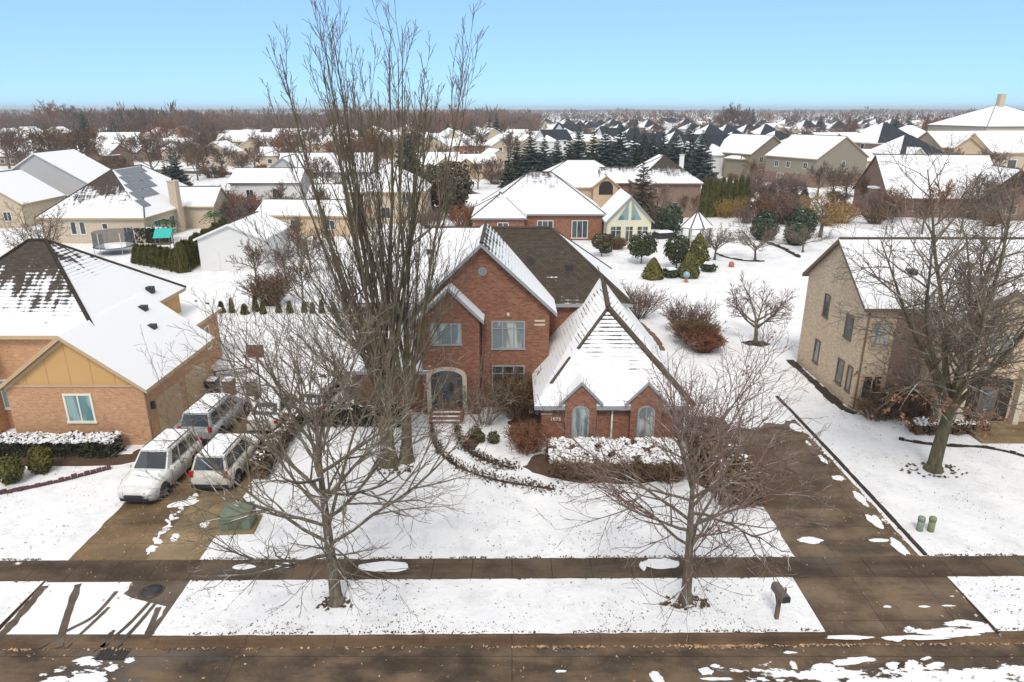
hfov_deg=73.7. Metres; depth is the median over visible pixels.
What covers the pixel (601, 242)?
clipped evergreen
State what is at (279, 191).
bare tree
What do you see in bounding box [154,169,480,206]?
street
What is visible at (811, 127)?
bare tree
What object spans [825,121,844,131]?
house
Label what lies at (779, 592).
mailbox
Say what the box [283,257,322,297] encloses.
bare tree
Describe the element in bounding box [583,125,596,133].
bare tree
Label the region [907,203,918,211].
window
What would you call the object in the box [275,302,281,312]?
arborvitae
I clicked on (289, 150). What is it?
bare tree
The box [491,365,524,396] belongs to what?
window
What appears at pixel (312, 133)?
bare tree
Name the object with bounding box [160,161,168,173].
fir tree
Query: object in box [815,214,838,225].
garden shrub
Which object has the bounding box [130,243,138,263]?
arborvitae
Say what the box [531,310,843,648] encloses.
street tree
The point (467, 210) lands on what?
garden shrub
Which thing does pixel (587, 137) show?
house
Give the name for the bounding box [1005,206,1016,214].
window
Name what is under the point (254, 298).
arborvitae
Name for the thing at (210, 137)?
bare tree
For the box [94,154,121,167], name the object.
bare tree
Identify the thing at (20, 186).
twin gable house
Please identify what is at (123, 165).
garden shrub
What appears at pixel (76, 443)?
clipped hedge
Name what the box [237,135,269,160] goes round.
house
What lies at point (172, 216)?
window
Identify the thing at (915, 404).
bare shrub
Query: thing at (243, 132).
house
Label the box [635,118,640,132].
fir tree
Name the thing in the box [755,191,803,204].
garden shrub
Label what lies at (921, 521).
utility pedestal
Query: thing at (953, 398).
yard tree
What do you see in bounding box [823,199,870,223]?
garden shrub
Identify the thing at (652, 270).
clipped evergreen
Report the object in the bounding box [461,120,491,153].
bare tree
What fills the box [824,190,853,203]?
garden shrub
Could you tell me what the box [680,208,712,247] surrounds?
gazebo
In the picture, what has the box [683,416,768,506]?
side hedge
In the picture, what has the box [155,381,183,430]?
garage door
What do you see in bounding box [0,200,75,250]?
side tree
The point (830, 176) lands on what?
bare tree
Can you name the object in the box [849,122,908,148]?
house
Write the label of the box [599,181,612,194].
arch window
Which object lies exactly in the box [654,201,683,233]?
evergreen bush
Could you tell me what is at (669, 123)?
house
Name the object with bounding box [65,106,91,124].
bare tree
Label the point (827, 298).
window
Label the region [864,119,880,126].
house
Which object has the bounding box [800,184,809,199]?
blue spruce
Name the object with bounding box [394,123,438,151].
bare tree
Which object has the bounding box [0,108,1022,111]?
hills
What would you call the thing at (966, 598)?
verge edge
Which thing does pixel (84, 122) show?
fir tree
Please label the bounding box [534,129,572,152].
house
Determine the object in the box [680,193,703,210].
bare tree
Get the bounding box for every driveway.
[47,410,275,581]
[732,420,938,577]
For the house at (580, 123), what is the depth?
449.34 m
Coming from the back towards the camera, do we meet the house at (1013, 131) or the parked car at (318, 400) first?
the house at (1013, 131)
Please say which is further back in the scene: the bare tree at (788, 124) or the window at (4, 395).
the bare tree at (788, 124)
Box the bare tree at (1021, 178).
[990,166,1023,193]
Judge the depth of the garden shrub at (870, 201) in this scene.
110.21 m
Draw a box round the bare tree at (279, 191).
[263,179,299,198]
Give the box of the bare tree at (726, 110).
[715,102,749,124]
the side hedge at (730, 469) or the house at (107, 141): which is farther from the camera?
the house at (107, 141)
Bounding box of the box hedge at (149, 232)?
[128,226,171,243]
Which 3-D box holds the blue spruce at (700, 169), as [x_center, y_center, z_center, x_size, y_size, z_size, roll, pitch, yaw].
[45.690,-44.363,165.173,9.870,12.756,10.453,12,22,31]
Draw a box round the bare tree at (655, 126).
[649,121,669,132]
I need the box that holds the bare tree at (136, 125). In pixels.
[120,118,144,131]
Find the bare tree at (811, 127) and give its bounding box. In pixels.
[808,125,822,133]
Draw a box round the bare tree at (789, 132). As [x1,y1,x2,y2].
[782,124,800,134]
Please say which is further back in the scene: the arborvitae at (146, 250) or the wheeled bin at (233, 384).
the arborvitae at (146, 250)
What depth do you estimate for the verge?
24.60 m
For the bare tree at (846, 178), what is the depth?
126.71 m
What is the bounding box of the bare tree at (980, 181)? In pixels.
[956,173,1006,219]
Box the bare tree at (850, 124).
[842,120,861,131]
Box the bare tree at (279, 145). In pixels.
[259,128,306,155]
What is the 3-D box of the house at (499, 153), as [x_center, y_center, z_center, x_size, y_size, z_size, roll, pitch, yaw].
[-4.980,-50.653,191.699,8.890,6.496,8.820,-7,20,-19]
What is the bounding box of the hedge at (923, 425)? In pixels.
[904,416,990,435]
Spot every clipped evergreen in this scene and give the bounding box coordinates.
[591,233,614,256]
[626,232,658,263]
[640,257,663,280]
[663,234,692,267]
[677,251,700,278]
[690,232,710,265]
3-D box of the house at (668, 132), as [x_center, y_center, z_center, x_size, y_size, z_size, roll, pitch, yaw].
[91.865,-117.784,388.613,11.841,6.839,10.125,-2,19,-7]
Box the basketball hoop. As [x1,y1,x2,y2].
[247,345,264,398]
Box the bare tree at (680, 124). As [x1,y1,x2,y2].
[674,121,682,129]
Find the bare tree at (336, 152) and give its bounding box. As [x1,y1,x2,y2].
[313,138,358,166]
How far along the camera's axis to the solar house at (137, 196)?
93.06 m
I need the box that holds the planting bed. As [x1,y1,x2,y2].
[0,413,804,505]
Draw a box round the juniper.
[420,158,475,212]
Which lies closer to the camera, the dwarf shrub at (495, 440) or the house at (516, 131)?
the dwarf shrub at (495, 440)
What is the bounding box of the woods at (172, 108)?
[0,100,1020,132]
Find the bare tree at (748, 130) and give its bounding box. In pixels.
[742,124,757,132]
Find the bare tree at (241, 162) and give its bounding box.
[227,149,253,169]
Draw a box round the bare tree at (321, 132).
[312,123,337,148]
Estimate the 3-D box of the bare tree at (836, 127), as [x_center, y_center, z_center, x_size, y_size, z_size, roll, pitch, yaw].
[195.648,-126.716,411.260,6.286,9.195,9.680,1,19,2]
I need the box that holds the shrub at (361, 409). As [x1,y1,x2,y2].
[310,400,401,427]
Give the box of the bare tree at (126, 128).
[118,117,141,131]
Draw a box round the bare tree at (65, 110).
[54,103,82,127]
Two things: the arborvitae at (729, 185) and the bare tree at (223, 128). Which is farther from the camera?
the bare tree at (223, 128)
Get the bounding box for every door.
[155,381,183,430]
[184,360,206,405]
[210,252,220,270]
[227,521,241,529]
[432,373,461,408]
[783,597,790,602]
[974,386,998,420]
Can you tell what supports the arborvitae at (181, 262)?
on the ground
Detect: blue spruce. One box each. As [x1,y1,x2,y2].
[164,152,194,185]
[514,131,544,177]
[531,136,555,170]
[549,138,565,163]
[566,126,587,158]
[593,127,619,166]
[606,122,635,166]
[635,129,649,161]
[652,129,670,156]
[665,130,686,166]
[685,130,719,180]
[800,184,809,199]
[817,116,824,128]
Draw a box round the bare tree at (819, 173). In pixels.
[804,160,833,195]
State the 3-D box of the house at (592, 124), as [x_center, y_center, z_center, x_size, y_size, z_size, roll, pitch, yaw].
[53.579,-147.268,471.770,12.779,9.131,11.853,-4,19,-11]
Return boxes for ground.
[0,112,1023,560]
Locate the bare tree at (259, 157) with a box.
[242,145,265,166]
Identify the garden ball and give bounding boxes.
[683,271,689,282]
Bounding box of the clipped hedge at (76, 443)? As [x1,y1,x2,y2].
[0,430,126,458]
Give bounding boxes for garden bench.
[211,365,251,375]
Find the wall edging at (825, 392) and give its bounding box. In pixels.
[786,360,857,414]
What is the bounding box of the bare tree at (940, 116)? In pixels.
[933,114,953,121]
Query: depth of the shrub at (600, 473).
32.78 m
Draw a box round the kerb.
[0,631,1023,648]
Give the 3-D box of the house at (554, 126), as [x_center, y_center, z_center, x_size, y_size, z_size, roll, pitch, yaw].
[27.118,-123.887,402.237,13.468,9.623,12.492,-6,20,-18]
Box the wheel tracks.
[0,583,161,647]
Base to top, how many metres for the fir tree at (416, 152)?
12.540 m
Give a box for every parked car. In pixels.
[117,428,202,501]
[177,393,249,441]
[189,433,263,488]
[246,389,300,429]
[295,377,352,418]
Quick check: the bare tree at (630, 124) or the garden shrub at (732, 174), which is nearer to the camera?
the garden shrub at (732, 174)
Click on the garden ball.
(686, 274)
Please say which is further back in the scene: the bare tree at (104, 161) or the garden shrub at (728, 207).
the bare tree at (104, 161)
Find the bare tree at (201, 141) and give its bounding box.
[183,134,218,166]
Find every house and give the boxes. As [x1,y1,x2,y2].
[0,147,41,165]
[0,169,65,227]
[0,238,222,444]
[10,148,109,198]
[15,126,39,130]
[35,164,232,242]
[42,126,70,137]
[69,144,133,165]
[91,139,136,143]
[94,132,145,139]
[123,145,161,160]
[160,138,192,147]
[161,139,197,161]
[201,140,243,166]
[215,134,258,145]
[227,131,254,133]
[228,167,310,202]
[236,130,252,133]
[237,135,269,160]
[246,132,277,137]
[255,198,371,236]
[258,146,301,165]
[270,152,375,182]
[272,128,301,131]
[306,162,433,223]
[311,136,345,151]
[321,137,357,150]
[347,221,695,441]
[382,133,411,158]
[415,134,454,151]
[416,152,459,172]
[440,128,452,136]
[444,130,464,138]
[450,154,497,179]
[452,135,484,153]
[470,171,654,243]
[477,127,501,140]
[481,148,512,169]
[484,134,501,149]
[487,132,528,155]
[503,129,528,133]
[513,134,533,149]
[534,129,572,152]
[539,119,552,127]
[543,159,620,207]
[545,122,560,129]
[556,124,583,133]
[561,120,573,123]
[571,134,599,148]
[575,121,590,132]
[585,121,598,129]
[595,120,604,126]
[596,128,626,149]
[598,153,703,216]
[601,119,623,126]
[608,128,638,151]
[621,133,660,153]
[635,119,659,132]
[646,124,665,132]
[660,118,676,128]
[661,131,681,151]
[664,128,683,134]
[673,119,692,128]
[675,134,700,153]
[678,123,699,131]
[692,134,729,175]
[694,124,726,133]
[695,121,707,125]
[719,125,738,133]
[720,133,781,178]
[737,124,754,133]
[751,125,776,134]
[761,123,782,130]
[763,134,869,187]
[765,131,789,140]
[778,119,795,126]
[779,127,803,135]
[791,120,819,128]
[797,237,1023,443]
[811,132,857,134]
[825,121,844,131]
[838,133,857,136]
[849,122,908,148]
[852,154,1023,220]
[858,120,867,128]
[859,123,878,132]
[862,149,874,167]
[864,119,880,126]
[871,135,946,154]
[880,118,901,124]
[898,125,925,137]
[918,131,1002,153]
[926,94,1023,130]
[971,133,1023,170]
[1002,131,1023,132]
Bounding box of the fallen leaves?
[3,421,1023,681]
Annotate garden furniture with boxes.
[651,221,659,228]
[652,230,675,238]
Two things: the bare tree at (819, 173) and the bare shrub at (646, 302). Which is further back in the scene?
the bare tree at (819, 173)
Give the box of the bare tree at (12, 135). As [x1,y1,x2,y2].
[0,124,28,168]
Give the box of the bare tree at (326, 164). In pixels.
[304,156,346,182]
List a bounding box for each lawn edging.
[717,253,763,261]
[767,242,800,257]
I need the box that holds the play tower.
[153,228,174,248]
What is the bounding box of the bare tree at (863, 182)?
[853,175,868,197]
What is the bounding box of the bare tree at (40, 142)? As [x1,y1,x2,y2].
[21,124,64,151]
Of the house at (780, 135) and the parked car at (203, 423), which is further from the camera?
the house at (780, 135)
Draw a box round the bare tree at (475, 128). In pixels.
[463,118,477,133]
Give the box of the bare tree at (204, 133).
[184,125,221,143]
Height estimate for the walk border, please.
0.221 m
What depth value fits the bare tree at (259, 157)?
184.90 m
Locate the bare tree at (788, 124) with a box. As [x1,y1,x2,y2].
[784,119,793,126]
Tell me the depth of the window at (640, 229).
89.44 m
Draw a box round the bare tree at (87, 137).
[60,123,105,156]
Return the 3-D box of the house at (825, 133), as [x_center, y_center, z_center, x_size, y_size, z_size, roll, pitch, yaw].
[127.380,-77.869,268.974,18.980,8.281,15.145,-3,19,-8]
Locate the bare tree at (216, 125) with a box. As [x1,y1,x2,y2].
[206,121,222,136]
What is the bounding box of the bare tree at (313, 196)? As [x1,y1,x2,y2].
[298,185,329,198]
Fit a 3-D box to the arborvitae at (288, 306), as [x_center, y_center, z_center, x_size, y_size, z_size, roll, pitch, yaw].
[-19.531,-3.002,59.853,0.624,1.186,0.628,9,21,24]
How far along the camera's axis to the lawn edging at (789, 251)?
85.98 m
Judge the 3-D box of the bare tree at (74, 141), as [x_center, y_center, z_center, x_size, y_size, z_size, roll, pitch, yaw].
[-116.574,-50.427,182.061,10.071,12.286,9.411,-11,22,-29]
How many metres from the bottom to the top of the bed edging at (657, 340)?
0.149 m
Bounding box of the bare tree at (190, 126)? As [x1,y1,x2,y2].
[180,124,205,142]
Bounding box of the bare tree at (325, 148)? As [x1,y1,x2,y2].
[313,137,341,151]
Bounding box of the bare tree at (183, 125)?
[169,119,194,134]
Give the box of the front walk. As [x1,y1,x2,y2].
[435,424,558,487]
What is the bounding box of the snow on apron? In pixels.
[0,581,165,633]
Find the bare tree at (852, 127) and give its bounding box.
[840,122,859,132]
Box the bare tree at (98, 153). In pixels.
[84,145,113,159]
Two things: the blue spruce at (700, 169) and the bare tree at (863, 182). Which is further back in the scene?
the blue spruce at (700, 169)
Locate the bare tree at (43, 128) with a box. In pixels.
[35,117,67,150]
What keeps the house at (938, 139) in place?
on the ground
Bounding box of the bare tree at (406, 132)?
[395,126,416,146]
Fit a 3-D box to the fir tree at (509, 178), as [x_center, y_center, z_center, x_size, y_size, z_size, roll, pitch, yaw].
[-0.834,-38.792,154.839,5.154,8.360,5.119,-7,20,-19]
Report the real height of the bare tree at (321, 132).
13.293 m
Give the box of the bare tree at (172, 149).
[160,139,189,167]
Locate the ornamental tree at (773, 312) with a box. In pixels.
[725,271,798,342]
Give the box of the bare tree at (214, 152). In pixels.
[208,144,237,167]
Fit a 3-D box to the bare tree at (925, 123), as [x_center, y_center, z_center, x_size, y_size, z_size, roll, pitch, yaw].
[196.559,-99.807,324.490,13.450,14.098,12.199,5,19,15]
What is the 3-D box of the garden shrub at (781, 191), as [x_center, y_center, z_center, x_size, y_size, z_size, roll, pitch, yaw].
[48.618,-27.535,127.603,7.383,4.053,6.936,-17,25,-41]
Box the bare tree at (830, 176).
[822,164,848,193]
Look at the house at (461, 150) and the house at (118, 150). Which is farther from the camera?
the house at (461, 150)
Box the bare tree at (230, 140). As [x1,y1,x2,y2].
[218,134,242,145]
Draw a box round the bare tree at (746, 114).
[726,108,754,126]
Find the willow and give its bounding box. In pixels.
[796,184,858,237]
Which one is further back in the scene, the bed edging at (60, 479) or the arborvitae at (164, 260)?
the arborvitae at (164, 260)
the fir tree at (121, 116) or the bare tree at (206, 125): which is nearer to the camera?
the bare tree at (206, 125)
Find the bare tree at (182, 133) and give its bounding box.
[171,124,191,137]
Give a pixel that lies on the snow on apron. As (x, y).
(44, 614)
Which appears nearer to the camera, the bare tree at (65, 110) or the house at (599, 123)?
the bare tree at (65, 110)
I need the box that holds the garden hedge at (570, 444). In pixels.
[544,435,681,475]
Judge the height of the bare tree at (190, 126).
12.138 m
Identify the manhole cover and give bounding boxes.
[138,584,164,599]
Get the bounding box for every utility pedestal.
[916,515,925,531]
[927,516,936,532]
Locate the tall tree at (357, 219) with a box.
[229,0,487,468]
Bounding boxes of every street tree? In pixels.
[99,270,525,619]
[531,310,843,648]
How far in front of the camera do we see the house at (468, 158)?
175.09 m
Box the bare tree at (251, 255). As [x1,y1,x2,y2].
[225,238,272,276]
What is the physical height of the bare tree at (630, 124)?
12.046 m
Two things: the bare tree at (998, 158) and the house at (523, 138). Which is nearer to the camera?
the bare tree at (998, 158)
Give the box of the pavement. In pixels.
[0,555,1023,580]
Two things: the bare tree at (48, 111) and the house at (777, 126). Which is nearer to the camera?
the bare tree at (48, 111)
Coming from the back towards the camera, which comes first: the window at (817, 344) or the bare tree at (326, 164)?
the bare tree at (326, 164)
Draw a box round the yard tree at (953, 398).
[822,133,1023,473]
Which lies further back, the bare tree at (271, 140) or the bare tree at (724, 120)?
the bare tree at (724, 120)
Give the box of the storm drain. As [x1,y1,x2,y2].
[94,648,131,659]
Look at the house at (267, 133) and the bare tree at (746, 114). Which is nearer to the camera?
the house at (267, 133)
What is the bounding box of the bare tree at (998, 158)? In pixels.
[978,149,1014,164]
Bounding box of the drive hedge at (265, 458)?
[250,373,326,479]
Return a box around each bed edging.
[0,464,110,494]
[639,320,664,350]
[899,437,1023,456]
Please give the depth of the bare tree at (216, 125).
335.68 m
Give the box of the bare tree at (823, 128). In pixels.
[815,125,831,131]
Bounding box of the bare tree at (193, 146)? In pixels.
[177,138,208,175]
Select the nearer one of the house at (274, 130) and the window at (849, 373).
the window at (849, 373)
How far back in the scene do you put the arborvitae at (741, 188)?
113.53 m
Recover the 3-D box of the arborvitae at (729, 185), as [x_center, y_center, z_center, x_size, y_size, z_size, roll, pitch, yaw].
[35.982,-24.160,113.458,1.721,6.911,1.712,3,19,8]
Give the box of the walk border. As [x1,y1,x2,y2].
[425,422,566,495]
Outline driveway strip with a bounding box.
[147,486,249,559]
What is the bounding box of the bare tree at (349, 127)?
[337,118,355,135]
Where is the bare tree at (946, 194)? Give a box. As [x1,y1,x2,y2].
[922,177,969,220]
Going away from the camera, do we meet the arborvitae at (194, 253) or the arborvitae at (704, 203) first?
the arborvitae at (194, 253)
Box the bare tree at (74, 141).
[53,129,94,156]
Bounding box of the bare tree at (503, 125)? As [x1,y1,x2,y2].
[497,118,514,132]
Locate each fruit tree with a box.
[697,223,736,259]
[728,216,791,259]
[782,220,834,252]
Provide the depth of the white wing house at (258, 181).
128.96 m
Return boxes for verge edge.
[0,576,998,636]
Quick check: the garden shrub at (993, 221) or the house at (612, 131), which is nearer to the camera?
the garden shrub at (993, 221)
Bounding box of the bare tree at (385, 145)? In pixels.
[355,124,397,169]
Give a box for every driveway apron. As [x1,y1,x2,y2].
[0,580,188,637]
[794,576,994,632]
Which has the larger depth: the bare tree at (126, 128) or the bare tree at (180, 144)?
the bare tree at (126, 128)
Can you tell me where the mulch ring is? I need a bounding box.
[742,340,769,346]
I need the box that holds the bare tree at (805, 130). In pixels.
[798,124,814,132]
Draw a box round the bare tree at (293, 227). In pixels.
[286,214,316,255]
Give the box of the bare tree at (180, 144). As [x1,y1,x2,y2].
[170,136,190,165]
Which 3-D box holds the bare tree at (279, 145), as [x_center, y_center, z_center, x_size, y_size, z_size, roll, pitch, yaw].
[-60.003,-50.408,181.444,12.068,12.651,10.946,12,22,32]
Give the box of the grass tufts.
[1,345,1023,634]
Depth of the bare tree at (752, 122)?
492.14 m
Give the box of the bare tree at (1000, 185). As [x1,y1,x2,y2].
[978,168,1023,213]
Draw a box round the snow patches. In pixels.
[49,401,985,681]
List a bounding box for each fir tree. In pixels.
[78,109,90,132]
[108,113,116,131]
[116,112,125,131]
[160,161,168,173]
[395,129,420,175]
[406,133,421,172]
[466,119,475,136]
[486,115,492,127]
[492,113,502,133]
[498,152,516,187]
[510,136,524,177]
[562,134,575,160]
[584,129,602,161]
[627,157,659,217]
[628,129,642,165]
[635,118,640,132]
[641,131,657,163]
[677,125,696,170]
[684,125,690,133]
[892,113,900,127]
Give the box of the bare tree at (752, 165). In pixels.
[741,160,765,177]
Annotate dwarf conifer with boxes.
[0,454,25,485]
[26,445,53,475]
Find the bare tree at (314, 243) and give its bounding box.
[290,232,330,271]
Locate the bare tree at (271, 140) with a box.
[265,133,277,146]
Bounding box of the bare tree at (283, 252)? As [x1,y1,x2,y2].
[271,241,298,278]
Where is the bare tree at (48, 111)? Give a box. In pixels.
[33,99,63,123]
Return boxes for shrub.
[105,154,131,167]
[110,162,133,168]
[152,219,182,233]
[199,163,226,177]
[199,211,228,224]
[213,192,265,221]
[215,184,239,196]
[217,167,227,176]
[226,199,259,216]
[227,191,262,209]
[234,267,298,306]
[310,400,401,427]
[417,207,447,228]
[444,198,476,225]
[444,366,525,426]
[469,425,481,436]
[473,431,484,442]
[479,367,539,421]
[481,166,505,184]
[482,360,541,413]
[486,430,499,443]
[500,418,551,454]
[547,453,585,480]
[579,454,621,480]
[608,235,628,249]
[611,454,658,481]
[619,279,669,319]
[645,210,658,223]
[646,458,690,483]
[648,368,762,442]
[657,294,719,324]
[662,267,679,277]
[665,312,726,343]
[678,324,728,352]
[700,261,718,271]
[710,193,749,217]
[725,170,774,197]
[726,173,738,179]
[733,204,766,223]
[739,192,795,218]
[752,197,796,219]
[754,183,790,197]
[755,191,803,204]
[757,191,815,224]
[761,196,807,223]
[767,171,813,197]
[783,202,821,219]
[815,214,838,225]
[820,201,854,214]
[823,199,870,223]
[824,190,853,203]
[845,388,913,421]
[858,203,896,223]
[860,187,917,219]
[860,377,938,420]
[980,213,1005,225]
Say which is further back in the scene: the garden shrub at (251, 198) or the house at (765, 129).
the house at (765, 129)
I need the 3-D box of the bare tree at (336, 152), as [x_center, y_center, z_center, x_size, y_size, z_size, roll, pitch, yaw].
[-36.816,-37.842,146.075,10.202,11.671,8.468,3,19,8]
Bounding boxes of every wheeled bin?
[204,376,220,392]
[221,377,236,393]
[244,376,257,395]
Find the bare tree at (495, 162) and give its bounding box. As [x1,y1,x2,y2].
[481,156,504,180]
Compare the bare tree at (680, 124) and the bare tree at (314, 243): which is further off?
the bare tree at (680, 124)
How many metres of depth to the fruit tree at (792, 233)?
84.94 m
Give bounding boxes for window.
[0,379,10,409]
[2,212,12,221]
[62,393,97,423]
[69,222,77,234]
[78,222,86,234]
[101,223,108,228]
[169,215,176,227]
[203,325,212,349]
[246,190,253,197]
[325,220,334,229]
[376,207,389,218]
[430,323,462,345]
[491,321,525,349]
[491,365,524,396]
[497,222,508,225]
[537,220,552,226]
[571,220,587,238]
[571,406,589,437]
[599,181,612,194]
[610,226,621,238]
[618,203,628,219]
[625,226,633,241]
[631,202,640,219]
[636,226,647,239]
[636,406,654,437]
[811,338,820,364]
[821,293,830,318]
[833,357,844,386]
[842,313,853,341]
[843,364,853,393]
[858,375,883,399]
[865,186,880,212]
[868,321,892,348]
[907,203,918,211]
[981,331,1017,359]
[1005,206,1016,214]
[1006,159,1017,167]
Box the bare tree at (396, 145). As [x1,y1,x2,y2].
[380,137,397,162]
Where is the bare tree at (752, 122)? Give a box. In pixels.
[745,119,756,124]
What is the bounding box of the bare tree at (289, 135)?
[270,125,314,153]
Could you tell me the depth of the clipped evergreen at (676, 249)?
74.98 m
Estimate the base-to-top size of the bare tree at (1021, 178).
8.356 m
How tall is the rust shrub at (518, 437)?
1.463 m
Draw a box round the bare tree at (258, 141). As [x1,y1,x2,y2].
[247,132,269,154]
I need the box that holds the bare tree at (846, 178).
[831,165,862,204]
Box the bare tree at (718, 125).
[714,122,735,128]
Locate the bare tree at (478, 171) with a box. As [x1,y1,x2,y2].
[465,158,494,188]
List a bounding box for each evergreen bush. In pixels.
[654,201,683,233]
[749,208,780,240]
[783,217,810,245]
[786,206,818,238]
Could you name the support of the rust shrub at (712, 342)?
on the ground
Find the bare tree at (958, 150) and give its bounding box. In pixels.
[942,148,963,153]
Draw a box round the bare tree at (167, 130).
[147,117,180,137]
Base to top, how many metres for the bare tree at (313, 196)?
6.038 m
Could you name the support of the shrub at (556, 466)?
on the planting bed
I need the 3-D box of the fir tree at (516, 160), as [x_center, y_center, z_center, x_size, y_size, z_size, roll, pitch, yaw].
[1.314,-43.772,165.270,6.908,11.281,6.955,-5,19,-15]
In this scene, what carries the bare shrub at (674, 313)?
on the ground
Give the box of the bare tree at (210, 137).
[202,129,219,144]
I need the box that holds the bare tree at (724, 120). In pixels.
[715,112,733,124]
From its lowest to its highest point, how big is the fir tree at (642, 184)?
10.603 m
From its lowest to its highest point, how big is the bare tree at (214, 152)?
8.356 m
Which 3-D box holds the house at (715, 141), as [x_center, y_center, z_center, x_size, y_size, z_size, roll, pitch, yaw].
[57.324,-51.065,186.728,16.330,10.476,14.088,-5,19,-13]
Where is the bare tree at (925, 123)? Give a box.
[913,116,938,130]
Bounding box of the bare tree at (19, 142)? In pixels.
[0,125,37,164]
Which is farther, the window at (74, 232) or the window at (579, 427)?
the window at (74, 232)
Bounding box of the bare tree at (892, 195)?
[879,183,913,222]
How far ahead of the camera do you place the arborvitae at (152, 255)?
76.86 m
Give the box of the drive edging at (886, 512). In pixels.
[775,396,926,554]
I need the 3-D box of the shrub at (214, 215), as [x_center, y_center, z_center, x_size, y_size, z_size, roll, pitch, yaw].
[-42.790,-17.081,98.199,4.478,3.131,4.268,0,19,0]
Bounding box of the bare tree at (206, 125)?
[201,122,215,141]
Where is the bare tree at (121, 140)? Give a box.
[110,133,136,154]
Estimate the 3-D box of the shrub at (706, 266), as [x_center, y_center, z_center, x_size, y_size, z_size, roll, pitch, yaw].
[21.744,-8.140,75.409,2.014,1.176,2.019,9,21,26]
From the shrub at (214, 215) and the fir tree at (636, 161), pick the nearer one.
the shrub at (214, 215)
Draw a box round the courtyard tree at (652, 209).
[636,181,683,215]
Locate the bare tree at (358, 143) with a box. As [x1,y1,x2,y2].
[347,127,389,165]
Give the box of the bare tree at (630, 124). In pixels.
[624,119,635,128]
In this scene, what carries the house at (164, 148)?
on the ground
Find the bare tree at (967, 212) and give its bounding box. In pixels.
[939,194,981,234]
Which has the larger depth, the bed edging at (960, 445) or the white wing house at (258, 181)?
the white wing house at (258, 181)
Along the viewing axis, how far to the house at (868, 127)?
378.59 m
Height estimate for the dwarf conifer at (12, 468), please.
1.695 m
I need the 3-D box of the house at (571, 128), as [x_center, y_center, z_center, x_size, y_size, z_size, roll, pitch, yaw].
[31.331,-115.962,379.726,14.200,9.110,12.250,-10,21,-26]
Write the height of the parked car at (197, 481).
1.942 m
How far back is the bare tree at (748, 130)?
301.87 m
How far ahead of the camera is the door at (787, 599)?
23.25 m
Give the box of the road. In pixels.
[0,643,1023,681]
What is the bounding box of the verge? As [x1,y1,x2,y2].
[0,576,1023,635]
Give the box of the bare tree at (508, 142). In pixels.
[498,130,524,155]
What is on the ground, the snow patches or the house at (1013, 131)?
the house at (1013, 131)
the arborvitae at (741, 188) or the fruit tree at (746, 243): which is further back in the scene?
the arborvitae at (741, 188)
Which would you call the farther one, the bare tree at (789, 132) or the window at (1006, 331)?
the bare tree at (789, 132)
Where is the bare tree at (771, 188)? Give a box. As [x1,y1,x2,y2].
[751,183,777,198]
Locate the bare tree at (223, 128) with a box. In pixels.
[210,123,229,133]
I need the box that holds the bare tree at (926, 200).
[909,196,944,233]
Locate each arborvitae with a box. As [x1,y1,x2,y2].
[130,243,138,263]
[136,244,145,264]
[142,244,149,265]
[148,243,158,267]
[154,245,164,268]
[161,246,169,269]
[168,247,174,271]
[173,241,191,272]
[180,239,195,269]
[187,239,199,266]
[188,235,200,262]
[192,231,200,242]
[200,228,206,233]
[210,222,218,228]
[218,301,225,313]
[221,216,227,224]
[228,298,234,312]
[240,304,249,314]
[252,294,259,311]
[259,301,266,314]
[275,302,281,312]
[286,301,293,313]
[698,174,708,217]
[706,177,714,217]
[710,180,720,216]
[719,176,726,216]
[726,176,732,213]
[732,178,738,215]
[736,174,744,214]
[744,177,750,209]
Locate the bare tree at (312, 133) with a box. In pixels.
[294,126,322,151]
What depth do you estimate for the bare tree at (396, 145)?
196.94 m
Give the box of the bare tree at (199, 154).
[183,144,208,180]
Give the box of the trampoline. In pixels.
[90,228,135,256]
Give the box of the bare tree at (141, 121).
[119,116,147,131]
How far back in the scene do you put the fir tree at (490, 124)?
322.87 m
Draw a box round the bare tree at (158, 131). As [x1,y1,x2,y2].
[142,124,173,147]
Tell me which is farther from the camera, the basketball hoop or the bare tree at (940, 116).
the bare tree at (940, 116)
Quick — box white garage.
[193,211,290,270]
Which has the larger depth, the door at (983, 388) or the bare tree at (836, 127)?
the bare tree at (836, 127)
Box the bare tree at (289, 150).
[273,144,315,159]
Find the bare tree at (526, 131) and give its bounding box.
[518,127,535,137]
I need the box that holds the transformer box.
[215,501,262,534]
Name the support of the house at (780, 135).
on the ground
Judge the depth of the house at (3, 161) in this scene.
214.06 m
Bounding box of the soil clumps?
[316,462,967,610]
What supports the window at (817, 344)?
in the house at (828, 355)
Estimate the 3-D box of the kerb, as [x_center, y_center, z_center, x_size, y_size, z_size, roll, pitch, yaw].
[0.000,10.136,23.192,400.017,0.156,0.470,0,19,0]
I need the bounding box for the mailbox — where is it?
[771,581,790,619]
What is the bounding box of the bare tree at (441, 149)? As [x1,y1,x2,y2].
[431,141,454,151]
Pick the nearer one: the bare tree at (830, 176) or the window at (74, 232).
the window at (74, 232)
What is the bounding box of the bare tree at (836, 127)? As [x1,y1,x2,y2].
[833,123,841,131]
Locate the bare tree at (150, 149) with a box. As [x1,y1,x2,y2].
[119,131,172,169]
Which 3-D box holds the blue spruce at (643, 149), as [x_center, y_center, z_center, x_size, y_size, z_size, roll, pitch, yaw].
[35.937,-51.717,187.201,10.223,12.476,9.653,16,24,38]

